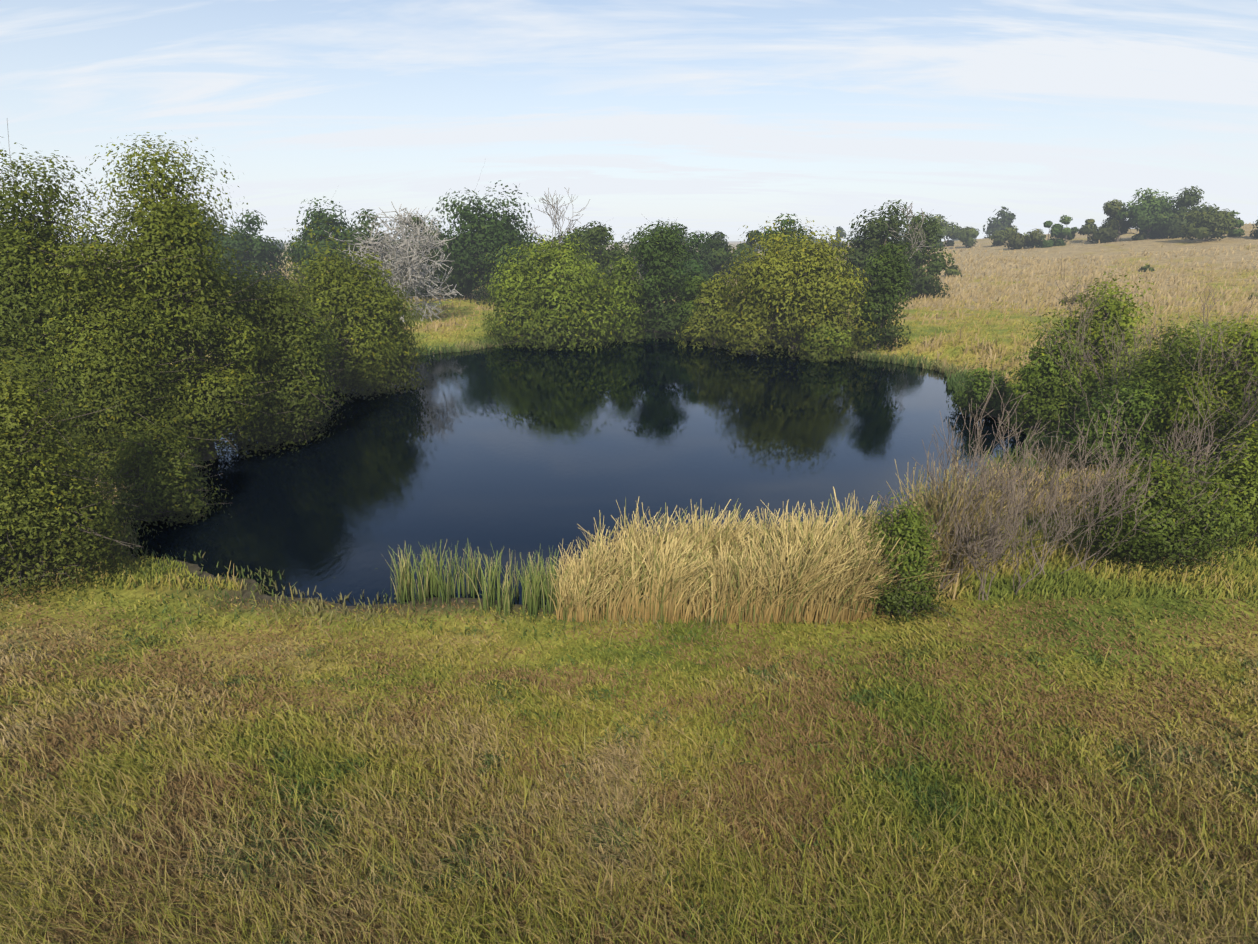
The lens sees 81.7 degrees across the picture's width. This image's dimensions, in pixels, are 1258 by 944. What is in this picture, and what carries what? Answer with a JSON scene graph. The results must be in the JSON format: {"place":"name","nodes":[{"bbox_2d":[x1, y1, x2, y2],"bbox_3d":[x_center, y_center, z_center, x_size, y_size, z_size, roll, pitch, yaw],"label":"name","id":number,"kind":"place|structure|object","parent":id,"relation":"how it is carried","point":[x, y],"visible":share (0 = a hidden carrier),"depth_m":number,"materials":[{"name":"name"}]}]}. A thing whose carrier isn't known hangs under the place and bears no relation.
{"place":"outdoors","nodes":[
{"label":"outdoors","id":0,"kind":"place"},
{"bbox_2d":[125,338,1037,605],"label":"pond water","id":1,"kind":"structure","parent":0,"point":[525,451],"depth_m":31.38,"materials":[{"name":"blue liquid"}]},
{"bbox_2d":[0,224,1257,943],"bbox_3d":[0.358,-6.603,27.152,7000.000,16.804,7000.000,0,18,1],"label":"ground","id":2,"kind":"structure","parent":0,"point":[1078,246],"depth_m":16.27,"materials":[{"name":"green plant"}]},
{"bbox_2d":[0,314,39,369],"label":"willow tree","id":3,"kind":"object","parent":2,"relation":"on","point":[12,342],"visible":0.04,"depth_m":25.93,"materials":[{"name":"green plant"}]},
{"bbox_2d":[0,325,160,608],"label":"willow tree","id":4,"kind":"object","parent":2,"relation":"on","point":[59,513],"visible":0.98,"depth_m":18.97,"materials":[{"name":"green plant"}]},
{"bbox_2d":[77,235,102,250],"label":"tree","id":5,"kind":"object","parent":2,"relation":"on","point":[86,242],"visible":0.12,"depth_m":395.01,"materials":[{"name":"green plant"}]},
{"bbox_2d":[0,122,180,482],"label":"willow tree","id":6,"kind":"object","parent":2,"relation":"on","point":[17,291],"visible":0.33,"depth_m":25.68,"materials":[{"name":"green plant"}]},
{"bbox_2d":[3,201,231,496],"bbox_3d":[-19.070,-3.795,26.919,6.411,11.710,5.623,0,18,1],"label":"willow tree","id":7,"kind":"object","parent":2,"relation":"on","point":[118,367],"visible":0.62,"depth_m":26.00,"materials":[{"name":"green plant"}]},
{"bbox_2d":[93,413,232,533],"bbox_3d":[-15.929,0.397,24.673,4.670,4.673,4.019,0,18,1],"label":"bush","id":8,"kind":"object","parent":2,"relation":"on","point":[164,476],"visible":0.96,"depth_m":24.15,"materials":[{"name":"green plant"}]},
{"bbox_2d":[55,132,302,470],"bbox_3d":[-19.180,-5.869,29.765,9.912,14.628,9.589,0,18,1],"label":"willow tree","id":9,"kind":"object","parent":2,"relation":"on","point":[224,400],"visible":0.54,"depth_m":28.26,"materials":[{"name":"green plant"}]},
{"bbox_2d":[135,200,263,273],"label":"tree","id":10,"kind":"object","parent":2,"relation":"on","point":[217,229],"depth_m":119.83,"materials":[{"name":"green plant"}]},
{"bbox_2d":[206,209,294,288],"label":"tree","id":11,"kind":"object","parent":2,"relation":"on","point":[264,250],"visible":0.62,"depth_m":114.07,"materials":[{"name":"green plant"}]},
{"bbox_2d":[204,246,356,434],"bbox_3d":[-17.725,-5.754,35.908,7.137,10.312,7.459,0,18,1],"label":"willow tree","id":12,"kind":"object","parent":2,"relation":"on","point":[240,299],"visible":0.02,"depth_m":34.25,"materials":[{"name":"green plant"}]},
{"bbox_2d":[226,273,349,456],"bbox_3d":[-16.041,-4.305,33.352,5.759,9.199,5.770,0,18,1],"label":"willow tree","id":13,"kind":"object","parent":2,"relation":"on","point":[296,346],"visible":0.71,"depth_m":32.62,"materials":[{"name":"green plant"}]},
{"bbox_2d":[281,191,368,287],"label":"tree","id":14,"kind":"object","parent":2,"relation":"on","point":[322,216],"visible":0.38,"depth_m":107.55,"materials":[{"name":"green plant"}]},
{"bbox_2d":[260,218,431,399],"bbox_3d":[-17.887,-9.394,45.064,11.066,11.901,10.082,0,18,1],"label":"willow tree","id":15,"kind":"object","parent":2,"relation":"on","point":[332,290],"visible":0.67,"depth_m":42.90,"materials":[{"name":"green plant"}]},
{"bbox_2d":[331,208,420,291],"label":"tree","id":16,"kind":"object","parent":2,"relation":"on","point":[360,229],"visible":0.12,"depth_m":105.93,"materials":[{"name":"green plant"}]},
{"bbox_2d":[323,242,429,391],"bbox_3d":[-16.636,-9.216,46.529,7.034,10.535,7.506,16,24,41],"label":"willow tree","id":17,"kind":"object","parent":2,"relation":"on","point":[408,358],"visible":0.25,"depth_m":45.46,"materials":[{"name":"green plant"}]},
{"bbox_2d":[324,201,462,321],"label":"dead tree","id":18,"kind":"object","parent":2,"relation":"on","point":[401,259],"visible":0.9,"depth_m":72.11,"materials":[{"name":"grey wood"}]},
{"bbox_2d":[386,209,455,299],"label":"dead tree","id":19,"kind":"object","parent":2,"relation":"on","point":[430,256],"visible":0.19,"depth_m":101.12,"materials":[{"name":"grey wood"}]},
{"bbox_2d":[437,230,491,298],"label":"bush","id":20,"kind":"object","parent":2,"relation":"on","point":[461,292],"visible":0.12,"depth_m":101.20,"materials":[{"name":"green plant"}]},
{"bbox_2d":[386,539,572,622],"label":"cattails","id":21,"kind":"object","parent":2,"relation":"on","point":[431,582],"visible":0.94,"depth_m":18.95,"materials":[{"name":"green plant"}]},
{"bbox_2d":[425,180,557,305],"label":"dark tree","id":22,"kind":"object","parent":2,"relation":"on","point":[487,234],"visible":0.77,"depth_m":95.01,"materials":[{"name":"green plant"}]},
{"bbox_2d":[469,232,639,352],"bbox_3d":[-7.180,-15.581,66.334,16.331,12.015,14.658,0,18,1],"label":"round tree","id":23,"kind":"object","parent":2,"relation":"on","point":[530,302],"visible":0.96,"depth_m":63.39,"materials":[{"name":"green plant"}]},
{"bbox_2d":[524,187,589,249],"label":"dead tree","id":24,"kind":"object","parent":2,"relation":"on","point":[557,214],"visible":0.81,"depth_m":99.31,"materials":[{"name":"grey wood"}]},
{"bbox_2d":[543,220,607,277],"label":"tree","id":25,"kind":"object","parent":2,"relation":"on","point":[594,223],"visible":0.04,"depth_m":104.09,"materials":[{"name":"green plant"}]},
{"bbox_2d":[77,329,1076,640],"bbox_3d":[0.107,-5.215,44.904,48.947,0.939,58.630,0,18,1],"label":"shore sedge","id":26,"kind":"object","parent":2,"relation":"on","point":[955,381],"visible":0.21,"depth_m":22.91,"materials":[{"name":"green plant"}]},
{"bbox_2d":[570,224,637,290],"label":"tree","id":27,"kind":"object","parent":2,"relation":"on","point":[599,234],"visible":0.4,"depth_m":94.59,"materials":[{"name":"green plant"}]},
{"bbox_2d":[597,254,647,343],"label":"round tree","id":28,"kind":"object","parent":2,"relation":"on","point":[623,272],"visible":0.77,"depth_m":66.77,"materials":[{"name":"green plant"}]},
{"bbox_2d":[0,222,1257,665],"bbox_3d":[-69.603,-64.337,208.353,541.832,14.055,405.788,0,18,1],"label":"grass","id":29,"kind":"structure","parent":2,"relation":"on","point":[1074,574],"depth_m":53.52,"materials":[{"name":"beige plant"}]},
{"bbox_2d":[609,257,675,332],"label":"dead tree","id":30,"kind":"object","parent":2,"relation":"on","point":[641,275],"visible":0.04,"depth_m":71.32,"materials":[{"name":"grey plant"}]},
{"bbox_2d":[619,219,697,341],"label":"tree","id":31,"kind":"object","parent":2,"relation":"on","point":[657,253],"visible":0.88,"depth_m":67.79,"materials":[{"name":"green plant"}]},
{"bbox_2d":[619,219,720,300],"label":"tree","id":32,"kind":"object","parent":2,"relation":"on","point":[696,243],"visible":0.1,"depth_m":101.05,"materials":[{"name":"green plant"}]},
{"bbox_2d":[664,252,703,309],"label":"cedar tree","id":33,"kind":"object","parent":2,"relation":"on","point":[693,266],"visible":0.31,"depth_m":83.23,"materials":[{"name":"green plant"}]},
{"bbox_2d":[672,271,710,340],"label":"tree","id":34,"kind":"object","parent":2,"relation":"on","point":[693,288],"visible":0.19,"depth_m":66.71,"materials":[{"name":"green plant"}]},
{"bbox_2d":[667,271,744,348],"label":"willow tree","id":35,"kind":"object","parent":2,"relation":"on","point":[699,325],"visible":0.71,"depth_m":63.69,"materials":[{"name":"green plant"}]},
{"bbox_2d":[706,233,725,254],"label":"tree","id":36,"kind":"object","parent":2,"relation":"on","point":[720,238],"visible":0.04,"depth_m":355.61,"materials":[{"name":"green plant"}]},
{"bbox_2d":[694,231,747,284],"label":"tree","id":37,"kind":"object","parent":2,"relation":"on","point":[719,255],"visible":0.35,"depth_m":112.10,"materials":[{"name":"green plant"}]},
{"bbox_2d":[725,230,761,280],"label":"tree","id":38,"kind":"object","parent":2,"relation":"on","point":[742,246],"visible":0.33,"depth_m":134.27,"materials":[{"name":"green plant"}]},
{"bbox_2d":[742,213,828,275],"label":"tree","id":39,"kind":"object","parent":2,"relation":"on","point":[783,224],"visible":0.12,"depth_m":96.74,"materials":[{"name":"green plant"}]},
{"bbox_2d":[688,214,892,365],"bbox_3d":[12.869,-14.967,61.960,17.346,13.135,17.268,0,18,1],"label":"willow tree","id":40,"kind":"object","parent":2,"relation":"on","point":[795,293],"visible":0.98,"depth_m":57.95,"materials":[{"name":"green plant"}]},
{"bbox_2d":[547,446,1078,624],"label":"dry reeds","id":41,"kind":"object","parent":2,"relation":"on","point":[804,569],"visible":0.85,"depth_m":18.04,"materials":[{"name":"beige plant"}]},
{"bbox_2d":[796,321,857,361],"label":"bush","id":42,"kind":"object","parent":2,"relation":"on","point":[832,356],"visible":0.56,"depth_m":56.54,"materials":[{"name":"green plant"}]},
{"bbox_2d":[829,226,846,247],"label":"tree","id":43,"kind":"object","parent":2,"relation":"on","point":[841,233],"visible":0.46,"depth_m":335.06,"materials":[{"name":"green plant"}]},
{"bbox_2d":[834,198,922,300],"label":"tree","id":44,"kind":"object","parent":2,"relation":"on","point":[876,233],"visible":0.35,"depth_m":90.81,"materials":[{"name":"green plant"}]},
{"bbox_2d":[845,241,916,351],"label":"tree","id":45,"kind":"object","parent":2,"relation":"on","point":[890,282],"visible":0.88,"depth_m":58.52,"materials":[{"name":"green plant"}]},
{"bbox_2d":[885,203,928,291],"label":"dead tree","id":46,"kind":"object","parent":2,"relation":"on","point":[908,212],"visible":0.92,"depth_m":87.27,"materials":[{"name":"grey wood"}]},
{"bbox_2d":[854,484,973,625],"bbox_3d":[6.751,2.174,17.959,3.285,3.855,2.950,0,18,1],"label":"shrub","id":47,"kind":"object","parent":2,"relation":"on","point":[902,602],"visible":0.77,"depth_m":17.47,"materials":[{"name":"green plant"}]},
{"bbox_2d":[899,212,955,298],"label":"tree","id":48,"kind":"object","parent":2,"relation":"on","point":[935,265],"visible":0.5,"depth_m":98.80,"materials":[{"name":"green plant"}]},
{"bbox_2d":[927,234,944,247],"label":"ridge tree","id":49,"kind":"object","parent":2,"relation":"on","point":[941,243],"visible":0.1,"depth_m":227.40,"materials":[{"name":"green plant"}]},
{"bbox_2d":[933,214,961,246],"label":"ridge tree","id":50,"kind":"object","parent":2,"relation":"on","point":[946,229],"visible":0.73,"depth_m":228.01,"materials":[{"name":"green plant"}]},
{"bbox_2d":[943,265,961,276],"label":"hill shrub","id":51,"kind":"object","parent":2,"relation":"on","point":[955,271],"visible":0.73,"depth_m":132.20,"materials":[{"name":"green plant"}]},
{"bbox_2d":[878,449,1029,596],"bbox_3d":[8.149,1.390,18.440,3.517,4.247,3.502,7,19,22],"label":"brush","id":52,"kind":"object","parent":2,"relation":"on","point":[947,577],"visible":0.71,"depth_m":17.87,"materials":[{"name":"brown plant"}]},
{"bbox_2d":[957,226,978,247],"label":"ridge tree","id":53,"kind":"object","parent":2,"relation":"on","point":[967,236],"visible":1,"depth_m":209.78,"materials":[{"name":"green plant"}]},
{"bbox_2d":[946,363,1015,420],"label":"shrub","id":54,"kind":"object","parent":2,"relation":"on","point":[977,390],"visible":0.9,"depth_m":38.78,"materials":[{"name":"green plant"}]},
{"bbox_2d":[923,482,1051,600],"bbox_3d":[8.434,1.800,18.110,2.937,3.398,2.541,0,18,1],"label":"brush","id":55,"kind":"object","parent":2,"relation":"on","point":[969,554],"visible":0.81,"depth_m":17.85,"materials":[{"name":"brown plant"}]},
{"bbox_2d":[983,206,1015,238],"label":"tree","id":56,"kind":"object","parent":2,"relation":"on","point":[1003,222],"visible":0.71,"depth_m":278.58,"materials":[{"name":"green plant"}]},
{"bbox_2d":[922,364,1087,584],"bbox_3d":[8.677,0.262,19.039,4.264,6.051,4.518,-8,19,-22],"label":"brush","id":57,"kind":"object","parent":2,"relation":"on","point":[969,465],"visible":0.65,"depth_m":18.52,"materials":[{"name":"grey plant"}]},
{"bbox_2d":[988,225,1028,245],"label":"ridge tree","id":58,"kind":"object","parent":2,"relation":"on","point":[1000,238],"visible":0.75,"depth_m":202.40,"materials":[{"name":"green plant"}]},
{"bbox_2d":[937,407,1106,563],"bbox_3d":[10.827,0.415,20.627,3.709,4.721,3.819,0,18,1],"label":"brush","id":59,"kind":"object","parent":2,"relation":"on","point":[1001,468],"visible":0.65,"depth_m":20.01,"materials":[{"name":"brown plant"}]},
{"bbox_2d":[1003,228,1045,249],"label":"ridge tree","id":60,"kind":"object","parent":2,"relation":"on","point":[1017,241],"visible":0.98,"depth_m":182.59,"materials":[{"name":"green plant"}]},
{"bbox_2d":[982,309,1104,439],"bbox_3d":[19.458,-4.398,34.611,6.105,6.613,4.408,0,18,1],"label":"shrub","id":61,"kind":"object","parent":2,"relation":"on","point":[1051,394],"visible":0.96,"depth_m":33.95,"materials":[{"name":"green plant"}]},
{"bbox_2d":[1027,221,1066,247],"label":"ridge tree","id":62,"kind":"object","parent":2,"relation":"on","point":[1056,229],"visible":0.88,"depth_m":180.81,"materials":[{"name":"green plant"}]},
{"bbox_2d":[1050,215,1078,240],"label":"ridge tree","id":63,"kind":"object","parent":2,"relation":"on","point":[1067,233],"visible":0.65,"depth_m":196.11,"materials":[{"name":"green plant"}]},
{"bbox_2d":[1059,297,1071,305],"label":"hill shrub","id":64,"kind":"object","parent":2,"relation":"on","point":[1064,302],"visible":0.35,"depth_m":82.50,"materials":[{"name":"green plant"}]},
{"bbox_2d":[1020,262,1130,378],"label":"brush","id":65,"kind":"object","parent":2,"relation":"on","point":[1072,294],"visible":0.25,"depth_m":34.50,"materials":[{"name":"brown plant"}]},
{"bbox_2d":[995,454,1156,594],"bbox_3d":[10.132,1.504,17.802,3.590,4.047,2.633,0,18,1],"label":"brush","id":66,"kind":"object","parent":2,"relation":"on","point":[1013,493],"visible":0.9,"depth_m":17.70,"materials":[{"name":"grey plant"}]},
{"bbox_2d":[995,414,1159,574],"bbox_3d":[11.606,0.744,19.331,3.761,4.426,2.649,13,22,35],"label":"brush","id":67,"kind":"object","parent":2,"relation":"on","point":[1073,488],"visible":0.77,"depth_m":18.97,"materials":[{"name":"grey plant"}]},
{"bbox_2d":[1069,294,1086,305],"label":"hill shrub","id":68,"kind":"object","parent":2,"relation":"on","point":[1073,300],"visible":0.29,"depth_m":81.66,"materials":[{"name":"green plant"}]},
{"bbox_2d":[1008,271,1161,436],"bbox_3d":[22.565,-5.530,35.700,7.246,8.512,7.634,0,18,1],"label":"shrub","id":69,"kind":"object","parent":2,"relation":"on","point":[1116,309],"visible":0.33,"depth_m":34.07,"materials":[{"name":"green plant"}]},
{"bbox_2d":[1078,219,1097,240],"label":"ridge tree","id":70,"kind":"object","parent":2,"relation":"on","point":[1085,228],"visible":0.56,"depth_m":186.12,"materials":[{"name":"green plant"}]},
{"bbox_2d":[1040,293,1177,409],"bbox_3d":[19.601,-4.220,30.878,6.710,6.712,4.775,0,18,1],"label":"brush","id":71,"kind":"object","parent":2,"relation":"on","point":[1120,349],"visible":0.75,"depth_m":30.05,"materials":[{"name":"leaf"},{"name":"bark"}]},
{"bbox_2d":[999,410,1220,571],"bbox_3d":[12.198,0.696,18.716,4.691,4.569,3.335,12,21,33],"label":"brush","id":72,"kind":"object","parent":2,"relation":"on","point":[1091,513],"visible":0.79,"depth_m":18.78,"materials":[{"name":"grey plant"}]},
{"bbox_2d":[1050,375,1173,471],"bbox_3d":[18.643,-1.597,28.171,4.241,4.205,3.908,0,18,1],"label":"shrub","id":73,"kind":"object","parent":2,"relation":"on","point":[1133,405],"visible":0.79,"depth_m":27.55,"materials":[{"name":"green plant"}]},
{"bbox_2d":[1087,199,1146,243],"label":"ridge tree","id":74,"kind":"object","parent":2,"relation":"on","point":[1108,233],"visible":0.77,"depth_m":173.33,"materials":[{"name":"green plant"}]},
{"bbox_2d":[1113,188,1179,238],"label":"ridge tree","id":75,"kind":"object","parent":2,"relation":"on","point":[1149,212],"visible":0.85,"depth_m":168.31,"materials":[{"name":"green plant"}]},
{"bbox_2d":[1139,263,1153,271],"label":"hill shrub","id":76,"kind":"object","parent":2,"relation":"on","point":[1146,267],"visible":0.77,"depth_m":122.43,"materials":[{"name":"green plant"}]},
{"bbox_2d":[1044,438,1254,583],"bbox_3d":[13.713,1.099,19.435,4.766,4.064,4.316,0,18,1],"label":"shrub","id":77,"kind":"object","parent":2,"relation":"on","point":[1192,536],"visible":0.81,"depth_m":18.62,"materials":[{"name":"green plant"}]},
{"bbox_2d":[1059,386,1257,497],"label":"brush","id":78,"kind":"object","parent":2,"relation":"on","point":[1209,445],"visible":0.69,"depth_m":20.52,"materials":[{"name":"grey plant"}]},
{"bbox_2d":[1096,314,1223,452],"bbox_3d":[21.584,-3.133,29.207,4.842,6.163,5.098,0,18,1],"label":"shrub","id":79,"kind":"object","parent":2,"relation":"on","point":[1158,365],"visible":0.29,"depth_m":28.56,"materials":[{"name":"green plant"}]},
{"bbox_2d":[1152,186,1219,238],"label":"ridge tree","id":80,"kind":"object","parent":2,"relation":"on","point":[1191,198],"visible":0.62,"depth_m":165.01,"materials":[{"name":"green plant"}]},
{"bbox_2d":[1120,311,1257,473],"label":"shrub","id":81,"kind":"object","parent":2,"relation":"on","point":[1236,392],"visible":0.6,"depth_m":26.02,"materials":[{"name":"green plant"}]},
{"bbox_2d":[1142,278,1257,410],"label":"brush","id":82,"kind":"object","parent":2,"relation":"on","point":[1221,332],"visible":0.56,"depth_m":25.83,"materials":[{"name":"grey plant"}]},
{"bbox_2d":[1178,208,1237,241],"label":"ridge tree","id":83,"kind":"object","parent":2,"relation":"on","point":[1208,224],"visible":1,"depth_m":151.01,"materials":[{"name":"green plant"}]},
{"bbox_2d":[1178,421,1257,554],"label":"shrub","id":84,"kind":"object","parent":2,"relation":"on","point":[1245,476],"visible":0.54,"depth_m":20.26,"materials":[{"name":"green plant"}]},
{"bbox_2d":[1214,210,1244,236],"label":"ridge tree","id":85,"kind":"object","parent":2,"relation":"on","point":[1239,232],"visible":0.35,"depth_m":155.18,"materials":[{"name":"green plant"}]},
{"bbox_2d":[1203,354,1257,467],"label":"brush","id":86,"kind":"object","parent":2,"relation":"on","point":[1249,401],"visible":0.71,"depth_m":24.80,"materials":[{"name":"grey plant"}]},
{"bbox_2d":[1208,400,1257,472],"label":"shrub","id":87,"kind":"object","parent":2,"relation":"on","point":[1252,430],"visible":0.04,"depth_m":22.90,"materials":[{"name":"green plant"}]},
{"bbox_2d":[1248,292,1257,299],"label":"hill shrub","id":88,"kind":"object","parent":2,"relation":"on","point":[1255,295],"visible":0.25,"depth_m":86.17,"materials":[{"name":"green plant"}]},
{"bbox_2d":[1249,220,1257,237],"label":"ridge tree","id":89,"kind":"object","parent":2,"relation":"on","point":[1255,233],"visible":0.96,"depth_m":149.98,"materials":[{"name":"green plant"}]},
{"bbox_2d":[0,0,1257,241],"label":"sky","id":90,"kind":"structure","parent":0,"point":[724,116],"materials":[{"name":"blue"}]}
]}

